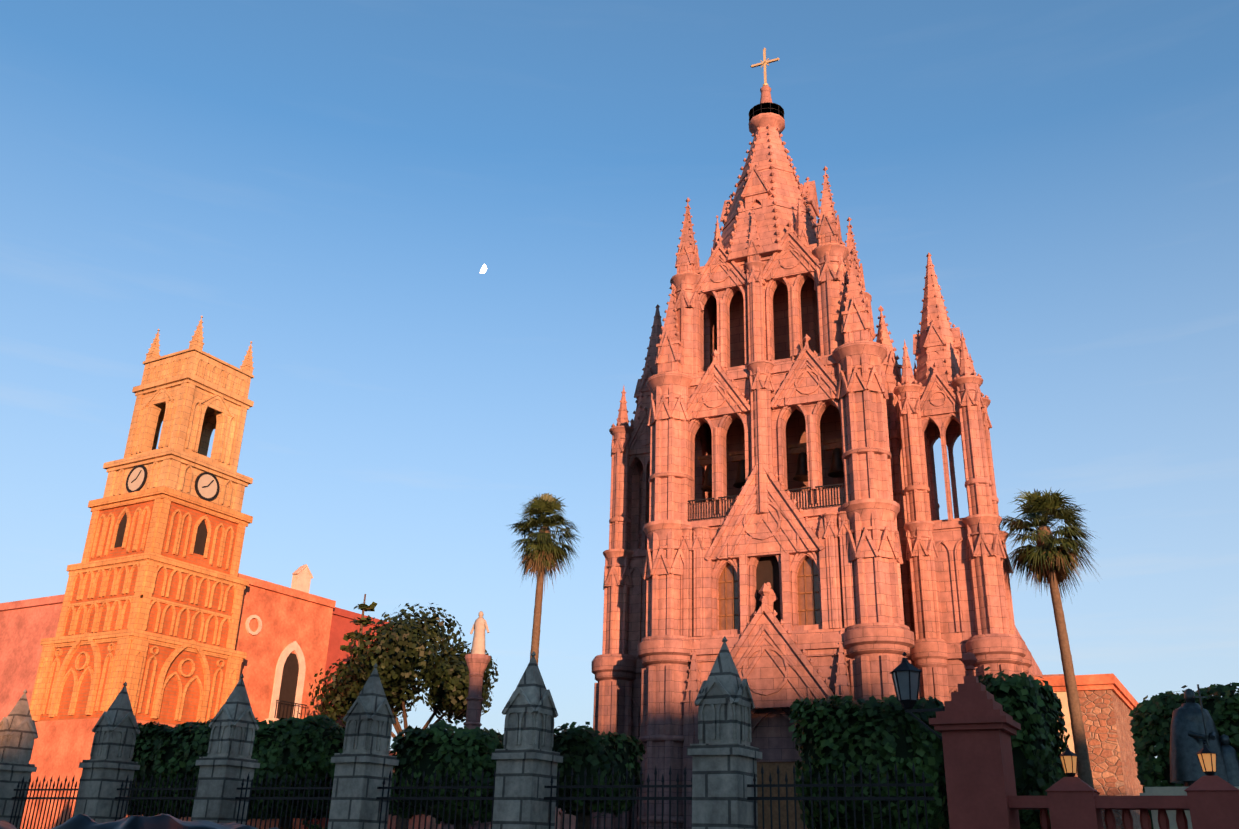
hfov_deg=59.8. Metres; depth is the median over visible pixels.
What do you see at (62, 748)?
clock tower plinth
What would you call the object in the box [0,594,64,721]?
san rafael facade
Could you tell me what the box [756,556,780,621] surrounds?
dark parroquia interior
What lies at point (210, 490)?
clock tower faces
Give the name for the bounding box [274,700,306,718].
san rafael balcony rail
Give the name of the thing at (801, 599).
parroquia window glass
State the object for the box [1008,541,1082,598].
dead palm fronds
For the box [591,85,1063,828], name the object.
parroquia
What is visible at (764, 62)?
parroquia cross
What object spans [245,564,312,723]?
san rafael window
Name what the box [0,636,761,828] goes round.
atrium fence stone posts
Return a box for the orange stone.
[39,500,237,724]
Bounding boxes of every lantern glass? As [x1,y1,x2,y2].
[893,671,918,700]
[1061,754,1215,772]
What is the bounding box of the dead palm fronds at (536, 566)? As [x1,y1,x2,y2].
[516,545,570,593]
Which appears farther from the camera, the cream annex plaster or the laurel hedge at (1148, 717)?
the cream annex plaster
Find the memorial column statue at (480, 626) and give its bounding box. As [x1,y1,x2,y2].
[470,611,488,653]
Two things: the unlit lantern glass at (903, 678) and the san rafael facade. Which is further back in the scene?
the san rafael facade
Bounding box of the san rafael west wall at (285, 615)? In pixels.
[235,573,335,828]
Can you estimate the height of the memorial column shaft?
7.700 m
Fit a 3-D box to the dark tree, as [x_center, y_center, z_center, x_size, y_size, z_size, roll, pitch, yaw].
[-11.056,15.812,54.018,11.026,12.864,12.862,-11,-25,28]
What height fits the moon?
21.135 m
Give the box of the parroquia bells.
[701,448,843,491]
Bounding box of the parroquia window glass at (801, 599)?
[719,557,820,629]
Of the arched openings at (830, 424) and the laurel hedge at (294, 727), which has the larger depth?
the arched openings at (830, 424)
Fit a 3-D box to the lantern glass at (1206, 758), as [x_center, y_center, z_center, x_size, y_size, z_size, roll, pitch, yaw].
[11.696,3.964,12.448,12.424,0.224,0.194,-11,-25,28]
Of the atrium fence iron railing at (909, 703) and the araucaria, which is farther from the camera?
the araucaria
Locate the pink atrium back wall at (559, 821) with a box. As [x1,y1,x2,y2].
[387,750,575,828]
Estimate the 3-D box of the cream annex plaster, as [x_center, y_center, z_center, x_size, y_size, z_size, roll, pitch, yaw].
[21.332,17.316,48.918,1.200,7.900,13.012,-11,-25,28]
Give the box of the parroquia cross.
[750,48,778,85]
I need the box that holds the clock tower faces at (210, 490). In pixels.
[128,467,216,497]
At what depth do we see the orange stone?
51.99 m
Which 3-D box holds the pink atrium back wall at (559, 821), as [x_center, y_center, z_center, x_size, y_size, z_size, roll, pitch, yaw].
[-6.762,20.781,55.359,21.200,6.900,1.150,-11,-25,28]
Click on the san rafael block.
(341, 624)
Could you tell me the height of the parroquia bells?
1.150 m
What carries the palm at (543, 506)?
on the atrium platform
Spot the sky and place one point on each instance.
(329, 185)
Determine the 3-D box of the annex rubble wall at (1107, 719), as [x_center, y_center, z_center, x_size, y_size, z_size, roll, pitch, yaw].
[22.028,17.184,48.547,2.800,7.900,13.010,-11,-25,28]
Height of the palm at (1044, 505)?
15.931 m
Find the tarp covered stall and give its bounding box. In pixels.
[0,814,278,828]
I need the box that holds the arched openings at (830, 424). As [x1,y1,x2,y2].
[726,277,843,499]
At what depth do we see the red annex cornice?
44.64 m
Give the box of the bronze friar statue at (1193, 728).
[1170,684,1238,786]
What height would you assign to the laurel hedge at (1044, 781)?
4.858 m
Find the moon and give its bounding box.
[480,264,486,273]
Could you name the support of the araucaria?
on the atrium platform
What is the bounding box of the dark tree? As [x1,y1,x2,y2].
[308,603,498,828]
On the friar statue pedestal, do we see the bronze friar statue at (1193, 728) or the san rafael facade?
the bronze friar statue at (1193, 728)
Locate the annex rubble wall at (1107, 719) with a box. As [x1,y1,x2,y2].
[1074,689,1142,828]
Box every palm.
[506,492,581,664]
[999,488,1100,787]
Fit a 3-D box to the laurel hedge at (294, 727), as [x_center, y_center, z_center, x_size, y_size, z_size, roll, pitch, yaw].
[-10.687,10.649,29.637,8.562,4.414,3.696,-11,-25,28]
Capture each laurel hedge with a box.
[127,712,344,828]
[389,720,503,828]
[552,722,645,828]
[788,695,949,828]
[978,667,1069,828]
[1128,682,1238,828]
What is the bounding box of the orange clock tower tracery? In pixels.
[29,486,252,722]
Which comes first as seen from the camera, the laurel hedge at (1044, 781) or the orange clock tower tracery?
the laurel hedge at (1044, 781)
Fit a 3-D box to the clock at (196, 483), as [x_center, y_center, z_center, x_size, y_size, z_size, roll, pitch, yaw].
[-22.982,3.661,55.424,3.196,1.491,3.194,-11,-25,28]
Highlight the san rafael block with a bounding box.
[305,607,389,828]
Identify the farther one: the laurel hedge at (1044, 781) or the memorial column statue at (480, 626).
the memorial column statue at (480, 626)
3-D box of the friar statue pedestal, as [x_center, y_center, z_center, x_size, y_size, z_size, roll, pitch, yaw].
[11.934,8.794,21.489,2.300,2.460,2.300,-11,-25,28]
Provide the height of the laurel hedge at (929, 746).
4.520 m
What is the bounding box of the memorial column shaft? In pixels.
[440,654,490,828]
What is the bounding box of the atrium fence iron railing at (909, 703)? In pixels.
[9,652,1216,828]
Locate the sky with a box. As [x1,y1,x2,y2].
[0,0,1238,781]
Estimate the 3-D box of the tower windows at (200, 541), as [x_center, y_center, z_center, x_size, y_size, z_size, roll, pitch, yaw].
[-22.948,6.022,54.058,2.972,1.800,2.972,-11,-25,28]
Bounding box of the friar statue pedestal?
[1139,786,1238,828]
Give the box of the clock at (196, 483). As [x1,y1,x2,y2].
[126,465,219,500]
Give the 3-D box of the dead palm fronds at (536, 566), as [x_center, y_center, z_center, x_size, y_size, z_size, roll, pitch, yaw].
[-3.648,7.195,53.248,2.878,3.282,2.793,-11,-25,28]
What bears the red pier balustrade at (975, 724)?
on the street ground
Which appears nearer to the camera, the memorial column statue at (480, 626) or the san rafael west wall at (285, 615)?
the memorial column statue at (480, 626)
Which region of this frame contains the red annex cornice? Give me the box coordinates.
[1035,673,1138,717]
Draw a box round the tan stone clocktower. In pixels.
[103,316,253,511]
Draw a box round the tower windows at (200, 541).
[114,512,207,555]
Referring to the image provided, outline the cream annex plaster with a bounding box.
[1054,691,1074,753]
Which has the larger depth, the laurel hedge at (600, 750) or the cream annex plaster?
the cream annex plaster
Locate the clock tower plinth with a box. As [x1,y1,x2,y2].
[20,718,190,828]
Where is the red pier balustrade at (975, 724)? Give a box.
[929,652,1238,828]
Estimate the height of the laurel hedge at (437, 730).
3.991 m
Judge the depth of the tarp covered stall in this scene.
6.53 m
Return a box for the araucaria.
[303,594,376,828]

